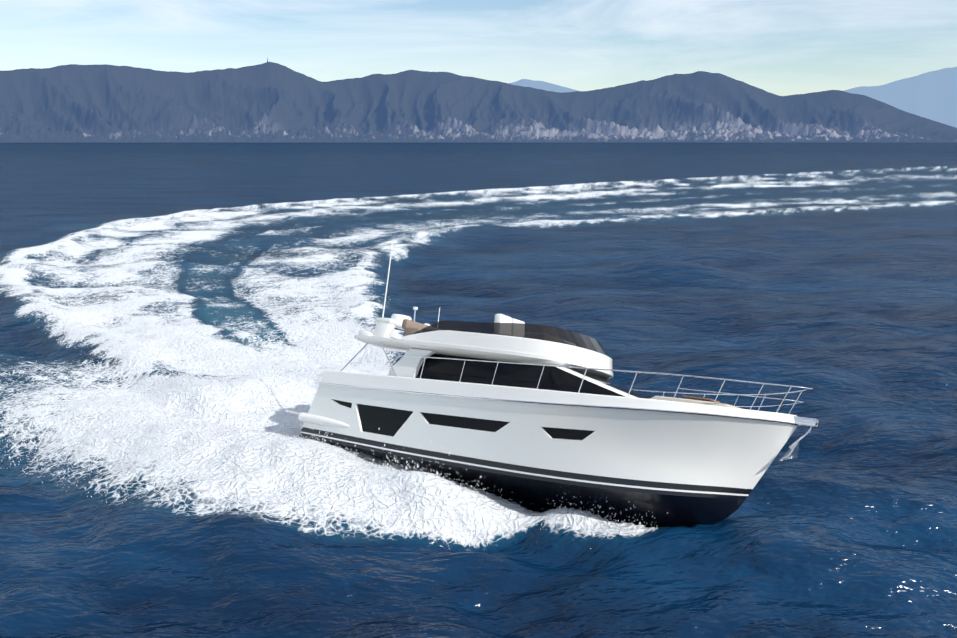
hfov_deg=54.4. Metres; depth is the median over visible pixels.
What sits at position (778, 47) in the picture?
sky
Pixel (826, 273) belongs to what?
sea
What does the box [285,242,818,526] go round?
yacht
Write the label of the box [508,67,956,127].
mountains
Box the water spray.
[0,290,667,548]
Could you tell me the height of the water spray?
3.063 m
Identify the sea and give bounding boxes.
[0,143,956,637]
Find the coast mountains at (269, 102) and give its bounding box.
[0,62,956,142]
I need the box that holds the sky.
[0,0,956,95]

